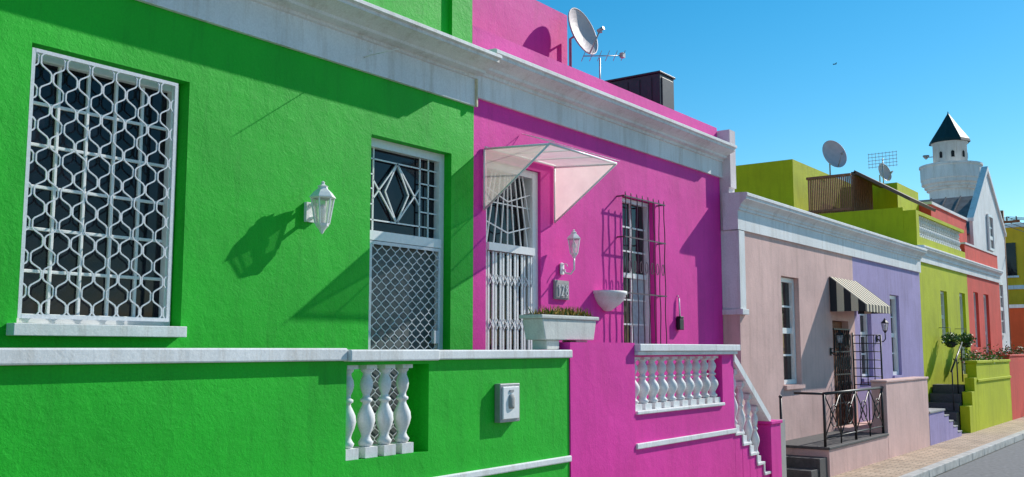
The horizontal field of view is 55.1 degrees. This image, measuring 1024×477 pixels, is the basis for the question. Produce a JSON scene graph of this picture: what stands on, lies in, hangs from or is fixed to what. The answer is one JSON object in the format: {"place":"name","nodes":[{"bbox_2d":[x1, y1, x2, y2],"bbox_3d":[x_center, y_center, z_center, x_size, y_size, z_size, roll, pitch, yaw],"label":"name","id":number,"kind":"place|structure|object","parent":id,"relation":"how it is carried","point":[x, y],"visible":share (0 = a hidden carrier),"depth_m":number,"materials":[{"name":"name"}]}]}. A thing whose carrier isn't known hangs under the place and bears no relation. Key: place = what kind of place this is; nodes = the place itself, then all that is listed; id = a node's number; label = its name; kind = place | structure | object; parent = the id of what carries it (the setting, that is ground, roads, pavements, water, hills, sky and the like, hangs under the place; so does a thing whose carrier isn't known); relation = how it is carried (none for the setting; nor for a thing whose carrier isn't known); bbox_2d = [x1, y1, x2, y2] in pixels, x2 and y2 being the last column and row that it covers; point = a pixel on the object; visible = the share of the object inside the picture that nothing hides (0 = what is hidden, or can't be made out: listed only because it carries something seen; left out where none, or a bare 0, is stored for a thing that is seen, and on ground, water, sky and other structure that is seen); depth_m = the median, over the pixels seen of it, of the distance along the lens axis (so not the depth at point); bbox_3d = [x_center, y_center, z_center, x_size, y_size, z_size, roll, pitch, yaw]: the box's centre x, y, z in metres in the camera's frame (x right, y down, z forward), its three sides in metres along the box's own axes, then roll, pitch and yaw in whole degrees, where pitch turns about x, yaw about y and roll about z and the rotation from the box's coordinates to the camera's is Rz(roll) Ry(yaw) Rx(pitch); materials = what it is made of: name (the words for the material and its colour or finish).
{"place":"outdoors","nodes":[
{"label":"outdoors","id":0,"kind":"place"},
{"bbox_2d":[537,0,1023,223],"label":"sky","id":1,"kind":"structure","parent":0,"point":[764,72],"materials":[{"name":"blue"}]},
{"bbox_2d":[832,417,1023,476],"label":"pavement","id":2,"kind":"structure","parent":0,"point":[901,465],"depth_m":17.27,"materials":[{"name":"brick"}]},
{"bbox_2d":[0,0,473,447],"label":"front wall","id":3,"kind":"structure","parent":2,"relation":"on","point":[271,137],"depth_m":7.52,"materials":[{"name":"green paint"}]},
{"bbox_2d":[6,53,186,336],"bbox_3d":[-2.732,-0.266,6.541,0.260,1.830,1.210,-5,-8,36],"label":"sash window","id":4,"kind":"structure","parent":3,"relation":"attached to","point":[44,224],"depth_m":6.63,"materials":[{"name":"white glass"}]},
{"bbox_2d":[17,47,177,321],"bbox_3d":[-2.715,-0.313,6.527,0.013,1.704,1.064,-5,-8,36],"label":"window grille","id":5,"kind":"object","parent":3,"relation":"attached to","point":[27,183],"depth_m":6.48,"materials":[{"name":"metal"}]},
{"bbox_2d":[137,0,501,106],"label":"cornice","id":6,"kind":"structure","parent":3,"relation":"attached to","point":[352,33],"depth_m":8.39,"materials":[{"name":"white paint"}]},
{"bbox_2d":[364,48,398,57],"bbox_3d":[-1.123,-1.614,8.418,0.406,0.064,0.015,-5,-8,36],"label":"flag hook","id":7,"kind":"object","parent":6,"relation":"attached to","point":[371,51],"visible":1,"depth_m":8.46,"materials":[{"name":"white paint"}]},
{"bbox_2d":[475,79,477,106],"bbox_3d":[-0.353,-1.448,9.769,0.024,0.280,0.020,-5,-8,36],"label":"joint strip","id":8,"kind":"object","parent":6,"relation":"attached to","point":[476,92],"visible":1,"depth_m":9.76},
{"bbox_2d":[304,181,335,233],"bbox_3d":[-1.538,-0.247,7.872,0.269,0.430,0.189,-5,-8,36],"label":"wall lantern","id":9,"kind":"object","parent":3,"relation":"attached to","point":[323,192],"depth_m":7.84,"materials":[{"name":"white paint"}]},
{"bbox_2d":[370,137,443,443],"bbox_3d":[-0.995,0.542,8.938,0.100,2.820,1.090,-5,-8,36],"label":"door frame and fanlight","id":10,"kind":"object","parent":3,"relation":"attached to","point":[407,197],"visible":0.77,"depth_m":9.05,"materials":[{"name":"white glass"}]},
{"bbox_2d":[368,240,440,441],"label":"security gate","id":11,"kind":"structure","parent":10,"relation":"attached to","point":[435,337],"depth_m":8.86,"materials":[{"name":"metal"}]},
{"bbox_2d":[0,358,569,476],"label":"wall","id":12,"kind":"structure","parent":2,"relation":"on","point":[256,419],"depth_m":6.00,"materials":[{"name":"green paint"}]},
{"bbox_2d":[0,348,571,476],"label":"coping","id":13,"kind":"object","parent":12,"relation":"on","point":[42,356],"visible":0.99,"depth_m":6.01,"materials":[{"name":"white paint"}]},
{"bbox_2d":[519,304,598,349],"bbox_3d":[0.448,0.812,9.005,0.258,0.411,0.960,-5,-8,36],"label":"trough planter","id":14,"kind":"object","parent":13,"relation":"on","point":[547,329],"visible":0.98,"depth_m":8.80,"materials":[{"name":"white concrete"}]},
{"bbox_2d":[345,364,412,460],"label":"balusters","id":15,"kind":"object","parent":12,"relation":"on","point":[385,417],"visible":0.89,"depth_m":6.93,"materials":[{"name":"white paint"}]},
{"bbox_2d":[495,383,519,422],"bbox_3d":[-0.025,1.336,7.991,0.093,0.310,0.270,-5,-8,36],"label":"electricity meter box","id":16,"kind":"object","parent":12,"relation":"attached to","point":[507,402],"visible":1,"depth_m":7.94,"materials":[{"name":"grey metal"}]},
{"bbox_2d":[508,390,514,408],"bbox_3d":[-0.005,1.305,7.979,0.042,0.150,0.084,-5,-8,36],"label":"meter window","id":17,"kind":"structure","parent":16,"relation":"in","point":[511,400],"depth_m":7.96,"materials":[{"name":"grey glass"}]},
{"bbox_2d":[473,99,723,399],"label":"front wall","id":18,"kind":"structure","parent":2,"relation":"on","point":[689,197],"depth_m":11.85,"materials":[{"name":"pink paint"}]},
{"bbox_2d":[487,251,532,349],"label":"concertina gate","id":19,"kind":"structure","parent":18,"relation":"attached to","point":[516,282],"depth_m":10.10,"materials":[{"name":"white metal"}]},
{"bbox_2d":[486,170,537,349],"bbox_3d":[-0.040,0.662,10.185,0.150,2.860,0.960,-5,-8,36],"label":"door frame and fanlight","id":20,"kind":"object","parent":18,"relation":"attached to","point":[512,219],"visible":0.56,"depth_m":10.42,"materials":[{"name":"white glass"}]},
{"bbox_2d":[483,133,619,222],"bbox_3d":[0.430,-0.697,10.113,0.853,0.902,1.281,-5,-8,36],"label":"door canopy","id":21,"kind":"object","parent":18,"relation":"attached to","point":[578,176],"visible":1,"depth_m":10.05,"materials":[{"name":"white paint"}]},
{"bbox_2d":[553,280,568,299],"bbox_3d":[0.550,0.568,10.820,0.042,0.210,0.280,-5,-8,36],"label":"house number plaque","id":22,"kind":"object","parent":18,"relation":"attached to","point":[560,289],"visible":1,"depth_m":10.79,"materials":[{"name":"grey concrete"}]},
{"bbox_2d":[560,229,580,274],"bbox_3d":[0.647,0.150,10.820,0.258,0.500,0.149,-5,-8,36],"label":"wall lantern","id":23,"kind":"object","parent":18,"relation":"attached to","point":[573,236],"depth_m":10.78,"materials":[{"name":"white paint"}]},
{"bbox_2d":[472,0,716,136],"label":"parapet and roof","id":24,"kind":"structure","parent":18,"relation":"on","point":[533,31],"depth_m":11.54,"materials":[{"name":"pink paint"}]},
{"bbox_2d":[568,8,604,66],"bbox_3d":[0.878,-2.341,12.038,0.441,1.044,0.443,1,-6,-8],"label":"satellite dish","id":25,"kind":"object","parent":24,"relation":"on","point":[584,36],"visible":1,"depth_m":12.16,"materials":[{"name":"paint"}]},
{"bbox_2d":[581,50,625,78],"bbox_3d":[1.134,-2.030,12.167,0.602,0.653,0.169,3,-7,-25],"label":"tv antenna","id":26,"kind":"object","parent":24,"relation":"attached to","point":[621,55],"visible":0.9,"depth_m":12.23,"materials":[{"name":"grey metal"}]},
{"bbox_2d":[605,70,674,109],"bbox_3d":[1.737,-1.946,14.961,1.440,0.910,0.500,-5,-8,36],"label":"rooftop shed","id":27,"kind":"object","parent":24,"relation":"on","point":[657,87],"visible":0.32,"depth_m":14.55,"materials":[{"name":"black dark painted metal"}]},
{"bbox_2d":[478,48,736,177],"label":"cornice","id":28,"kind":"structure","parent":18,"relation":"attached to","point":[512,82],"depth_m":11.48,"materials":[{"name":"white paint"}]},
{"bbox_2d":[593,290,626,310],"bbox_3d":[1.127,0.740,11.573,0.432,0.235,0.540,-5,-8,36],"label":"wall planter","id":29,"kind":"object","parent":18,"relation":"attached to","point":[608,300],"visible":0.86,"depth_m":11.40,"materials":[{"name":"white ceramic"}]},
{"bbox_2d":[622,198,650,343],"bbox_3d":[1.514,0.472,12.385,0.060,1.930,0.830,-5,-8,36],"label":"sash window","id":30,"kind":"structure","parent":18,"relation":"attached to","point":[640,275],"depth_m":12.52,"materials":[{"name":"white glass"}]},
{"bbox_2d":[616,191,666,343],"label":"window burglar bars","id":31,"kind":"object","parent":18,"relation":"attached to","point":[659,243],"depth_m":12.20,"materials":[{"name":"paint"}]},
{"bbox_2d":[676,295,683,329],"bbox_3d":[2.231,0.983,13.052,0.070,0.463,0.120,-5,-8,36],"label":"hanging brush","id":32,"kind":"object","parent":18,"relation":"hanging from","point":[680,322],"visible":1,"depth_m":13.01,"materials":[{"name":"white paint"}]},
{"bbox_2d":[558,342,735,476],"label":"wall","id":33,"kind":"structure","parent":2,"relation":"on","point":[609,429],"depth_m":9.60,"materials":[{"name":"pink paint"}]},
{"bbox_2d":[634,344,739,448],"bbox_3d":[1.861,1.681,10.769,0.345,1.035,2.445,-5,-8,36],"label":"coping","id":34,"kind":"object","parent":33,"relation":"attached to","point":[673,349],"visible":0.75,"depth_m":10.50,"materials":[{"name":"white paint"}]},
{"bbox_2d":[635,354,719,410],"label":"balusters","id":35,"kind":"object","parent":34,"relation":"on","point":[661,386],"visible":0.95,"depth_m":10.55,"materials":[{"name":"white paint"}]},
{"bbox_2d":[721,230,748,415],"bbox_3d":[3.227,1.712,14.150,0.350,3.660,0.230,-5,-8,36],"label":"corner pilaster","id":36,"kind":"object","parent":2,"relation":"on","point":[735,311],"visible":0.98,"depth_m":14.18,"materials":[{"name":"white paint"}]},
{"bbox_2d":[735,419,782,476],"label":"stair wall","id":37,"kind":"structure","parent":2,"relation":"on","point":[748,464],"depth_m":12.37,"materials":[{"name":"pink paint"}]},
{"bbox_2d":[733,354,770,461],"bbox_3d":[2.895,2.083,12.079,0.170,1.340,1.070,-5,-8,36],"label":"stair balustrade","id":38,"kind":"object","parent":37,"relation":"on","point":[749,395],"visible":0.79,"depth_m":12.02,"materials":[{"name":"white paint"}]},
{"bbox_2d":[743,418,786,476],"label":"wall","id":39,"kind":"structure","parent":2,"relation":"on","point":[783,451],"depth_m":13.34,"materials":[{"name":"white paint"}]},
{"bbox_2d":[778,395,781,418],"bbox_3d":[3.850,2.834,14.018,0.055,1.200,0.055,-2,-7,14],"label":"handrail post","id":40,"kind":"object","parent":2,"relation":"on","point":[780,403],"visible":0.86,"depth_m":14.05,"materials":[{"name":"black metal"}]},
{"bbox_2d":[744,231,923,440],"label":"walls","id":41,"kind":"structure","parent":2,"relation":"on","point":[770,262],"depth_m":16.46,"materials":[{"name":"pink paint"}]},
{"bbox_2d":[722,192,926,272],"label":"cornice","id":42,"kind":"structure","parent":41,"relation":"attached to","point":[751,213],"depth_m":16.53,"materials":[{"name":"white paint"}]},
{"bbox_2d":[830,330,843,355],"bbox_3d":[5.647,1.812,17.051,0.252,0.450,0.139,-5,-8,36],"label":"wall lantern","id":43,"kind":"object","parent":41,"relation":"attached to","point":[839,332],"depth_m":17.01,"materials":[{"name":"black metal"}]},
{"bbox_2d":[832,321,852,426],"bbox_3d":[5.866,2.435,17.585,0.168,1.890,0.886,-5,-8,36],"label":"iron door","id":44,"kind":"structure","parent":41,"relation":"attached to","point":[840,370],"depth_m":17.61,"materials":[{"name":"black metal"}]},
{"bbox_2d":[781,277,904,389],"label":"sash windows","id":45,"kind":"structure","parent":41,"relation":"attached to","point":[788,328],"depth_m":16.02,"materials":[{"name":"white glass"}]},
{"bbox_2d":[829,276,890,313],"bbox_3d":[6.290,1.031,17.692,0.610,0.635,1.550,-5,-8,36],"label":"striped awning","id":46,"kind":"object","parent":41,"relation":"attached to","point":[848,295],"visible":1,"depth_m":17.22,"materials":[{"name":"black fabric"}]},
{"bbox_2d":[852,332,882,423],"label":"iron gate","id":47,"kind":"structure","parent":41,"relation":"attached to","point":[867,359],"depth_m":17.90,"materials":[{"name":"black metal"}]},
{"bbox_2d":[876,318,888,341],"bbox_3d":[7.280,1.800,19.279,0.252,0.470,0.139,-5,-8,36],"label":"wall lantern","id":48,"kind":"object","parent":41,"relation":"attached to","point":[884,326],"depth_m":19.24,"materials":[{"name":"black metal"}]},
{"bbox_2d":[786,431,888,476],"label":"low wall","id":49,"kind":"structure","parent":2,"relation":"on","point":[810,456],"depth_m":14.65,"materials":[{"name":"pink paint"}]},
{"bbox_2d":[794,386,884,446],"bbox_3d":[5.233,2.772,15.531,0.468,0.781,2.950,-5,-8,36],"label":"iron railing","id":50,"kind":"object","parent":49,"relation":"on","point":[854,391],"visible":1,"depth_m":15.22,"materials":[{"name":"black metal"}]},
{"bbox_2d":[835,376,929,457],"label":"wall","id":51,"kind":"structure","parent":2,"relation":"on","point":[906,415],"depth_m":17.32,"materials":[{"name":"pink paint"}]},
{"bbox_2d":[929,408,961,445],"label":"purple steps","id":52,"kind":"structure","parent":2,"relation":"on","point":[942,427],"depth_m":19.42,"materials":[{"name":"paint"}]},
{"bbox_2d":[928,384,964,429],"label":"dark steps","id":53,"kind":"structure","parent":2,"relation":"on","point":[941,395],"depth_m":22.00,"materials":[{"name":"concrete"}]},
{"bbox_2d":[950,342,963,410],"bbox_3d":[10.029,3.080,22.096,0.039,1.517,1.218,-5,-8,36],"label":"stair handrail","id":54,"kind":"object","parent":53,"relation":"on","point":[955,360],"visible":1,"depth_m":22.08,"materials":[{"name":"black metal"}]},
{"bbox_2d":[960,359,1011,432],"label":"lime garden wall","id":55,"kind":"structure","parent":2,"relation":"on","point":[986,397],"depth_m":22.97,"materials":[{"name":"paint"}]},
{"bbox_2d":[953,344,1006,363],"bbox_3d":[11.550,2.820,24.117,0.659,0.561,3.853,-5,-8,36],"label":"flowering shrub","id":56,"kind":"object","parent":55,"relation":"on","point":[986,356],"visible":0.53,"depth_m":23.69,"materials":[{"name":"green plant"}]},
{"bbox_2d":[1000,354,1023,419],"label":"red garden wall","id":57,"kind":"structure","parent":2,"relation":"on","point":[1016,364],"depth_m":26.20,"materials":[{"name":"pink paint"}]},
{"bbox_2d":[992,342,1023,355],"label":"flowering shrub","id":58,"kind":"object","parent":57,"relation":"on","point":[1016,351],"visible":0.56,"depth_m":26.70,"materials":[{"name":"green plant"}]},
{"bbox_2d":[935,439,1023,476],"bbox_3d":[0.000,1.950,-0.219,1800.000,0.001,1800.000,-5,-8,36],"label":"ground","id":59,"kind":"structure","parent":0,"point":[976,459],"depth_m":17.52,"materials":[{"name":"grey asphalt"}]},
{"bbox_2d":[364,0,471,42],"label":"wall and roof","id":60,"kind":"structure","parent":59,"relation":"on","point":[452,17],"depth_m":9.56,"materials":[{"name":"green paint"}]},
{"bbox_2d":[717,129,735,230],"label":"party wall","id":61,"kind":"structure","parent":59,"relation":"on","point":[728,182],"depth_m":14.43,"materials":[{"name":"paint"}]},
{"bbox_2d":[734,159,970,401],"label":"walls","id":62,"kind":"structure","parent":59,"relation":"on","point":[893,215],"depth_m":24.29,"materials":[{"name":"paint"}]},
{"bbox_2d":[822,140,846,174],"bbox_3d":[8.039,-1.509,24.389,0.520,1.949,0.521,-3,-7,27],"label":"satellite dish","id":63,"kind":"object","parent":62,"relation":"on","point":[834,153],"visible":1,"depth_m":24.54,"materials":[{"name":"paint"}]},
{"bbox_2d":[806,173,872,213],"bbox_3d":[8.166,-0.998,24.419,1.120,0.940,1.610,-5,-8,36],"label":"timber screen","id":64,"kind":"object","parent":62,"relation":"on","point":[861,199],"visible":0.85,"depth_m":23.82,"materials":[{"name":"brown wood"}]},
{"bbox_2d":[851,170,935,211],"bbox_3d":[9.452,-1.157,24.251,1.350,0.860,2.400,-5,-8,36],"label":"lean to roof","id":65,"kind":"object","parent":64,"relation":"on","point":[874,182],"visible":1,"depth_m":23.51,"materials":[{"name":"grey metal"}]},
{"bbox_2d":[868,151,897,183],"bbox_3d":[9.878,-1.826,26.136,0.760,0.970,0.029,-5,-8,36],"label":"tv antenna","id":66,"kind":"object","parent":62,"relation":"on","point":[875,160],"visible":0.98,"depth_m":26.14,"materials":[{"name":"grey metal"}]},
{"bbox_2d":[878,163,892,181],"bbox_3d":[10.260,-1.666,26.932,0.380,0.829,0.376,-2,-7,18],"label":"satellite dish","id":67,"kind":"object","parent":62,"relation":"on","point":[887,174],"visible":0.79,"depth_m":27.02,"materials":[{"name":"paint"}]},
{"bbox_2d":[918,211,963,250],"bbox_3d":[10.690,-0.131,24.562,0.200,0.590,4.648,-5,-8,36],"label":"roof balustrade","id":68,"kind":"object","parent":62,"relation":"on","point":[931,228],"visible":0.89,"depth_m":24.38,"materials":[{"name":"white paint"}]},
{"bbox_2d":[939,327,960,347],"bbox_3d":[10.371,2.343,23.242,0.470,0.478,0.433,2,-7,-21],"label":"hanging plant","id":69,"kind":"object","parent":62,"relation":"attached to","point":[953,338],"visible":1,"depth_m":23.14,"materials":[{"name":"green plant"}]},
{"bbox_2d":[940,291,965,373],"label":"windows","id":70,"kind":"structure","parent":62,"relation":"attached to","point":[943,318],"depth_m":25.69,"materials":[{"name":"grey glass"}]},
{"bbox_2d":[915,245,1003,282],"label":"cornice","id":71,"kind":"structure","parent":62,"relation":"attached to","point":[939,258],"depth_m":25.29,"materials":[{"name":"white paint"}]},
{"bbox_2d":[958,329,976,347],"bbox_3d":[11.358,2.491,24.558,0.477,0.478,0.424,3,-7,-22],"label":"hanging plant","id":72,"kind":"object","parent":62,"relation":"attached to","point":[968,341],"visible":0.89,"depth_m":24.46,"materials":[{"name":"green plant"}]},
{"bbox_2d":[919,112,982,198],"bbox_3d":[17.733,0.569,39.293,2.380,11.550,2.380,-5,-8,36],"label":"minaret","id":73,"kind":"object","parent":59,"relation":"on","point":[951,170],"visible":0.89,"depth_m":39.10,"materials":[{"name":"white paint"}]},
{"bbox_2d":[919,201,1002,358],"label":"red house","id":74,"kind":"structure","parent":59,"relation":"on","point":[985,326],"depth_m":28.07,"materials":[{"name":"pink paint"}]},
{"bbox_2d":[922,201,997,352],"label":"windows and copings","id":75,"kind":"structure","parent":74,"relation":"in","point":[929,202],"depth_m":28.18,"materials":[{"name":"white paint"}]},
{"bbox_2d":[899,430,1023,476],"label":"kerb","id":76,"kind":"structure","parent":59,"relation":"on","point":[942,466],"depth_m":16.91,"materials":[{"name":"concrete"}]},
{"bbox_2d":[967,176,1010,351],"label":"walls","id":77,"kind":"structure","parent":59,"relation":"on","point":[977,236],"depth_m":33.32,"materials":[{"name":"white paint"}]},
{"bbox_2d":[919,166,1006,236],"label":"roof","id":78,"kind":"structure","parent":77,"relation":"on","point":[966,206],"depth_m":32.78,"materials":[{"name":"white paint"}]},
{"bbox_2d":[986,214,1005,335],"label":"windows","id":79,"kind":"structure","parent":77,"relation":"attached to","point":[990,232],"depth_m":33.09,"materials":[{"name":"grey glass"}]},
{"bbox_2d":[1000,210,1023,348],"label":"utility pole","id":80,"kind":"object","parent":59,"relation":"on","point":[1015,219],"visible":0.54,"depth_m":37.16,"materials":[{"name":"grey metal"}]},
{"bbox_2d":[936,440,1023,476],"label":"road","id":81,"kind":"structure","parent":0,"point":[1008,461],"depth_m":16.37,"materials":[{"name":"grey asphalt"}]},
{"bbox_2d":[1004,223,1023,304],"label":"yellow building","id":82,"kind":"structure","parent":0,"point":[1014,240],"depth_m":50.59,"materials":[{"name":"paint"}]},
{"bbox_2d":[1006,243,1018,277],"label":"windows","id":83,"kind":"structure","parent":82,"relation":"in","point":[1010,247],"depth_m":50.68,"materials":[{"name":"black glass"}]},
{"bbox_2d":[1009,304,1023,352],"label":"orange house","id":84,"kind":"structure","parent":0,"point":[1016,311],"depth_m":42.21,"materials":[{"name":"paint"}]}
]}

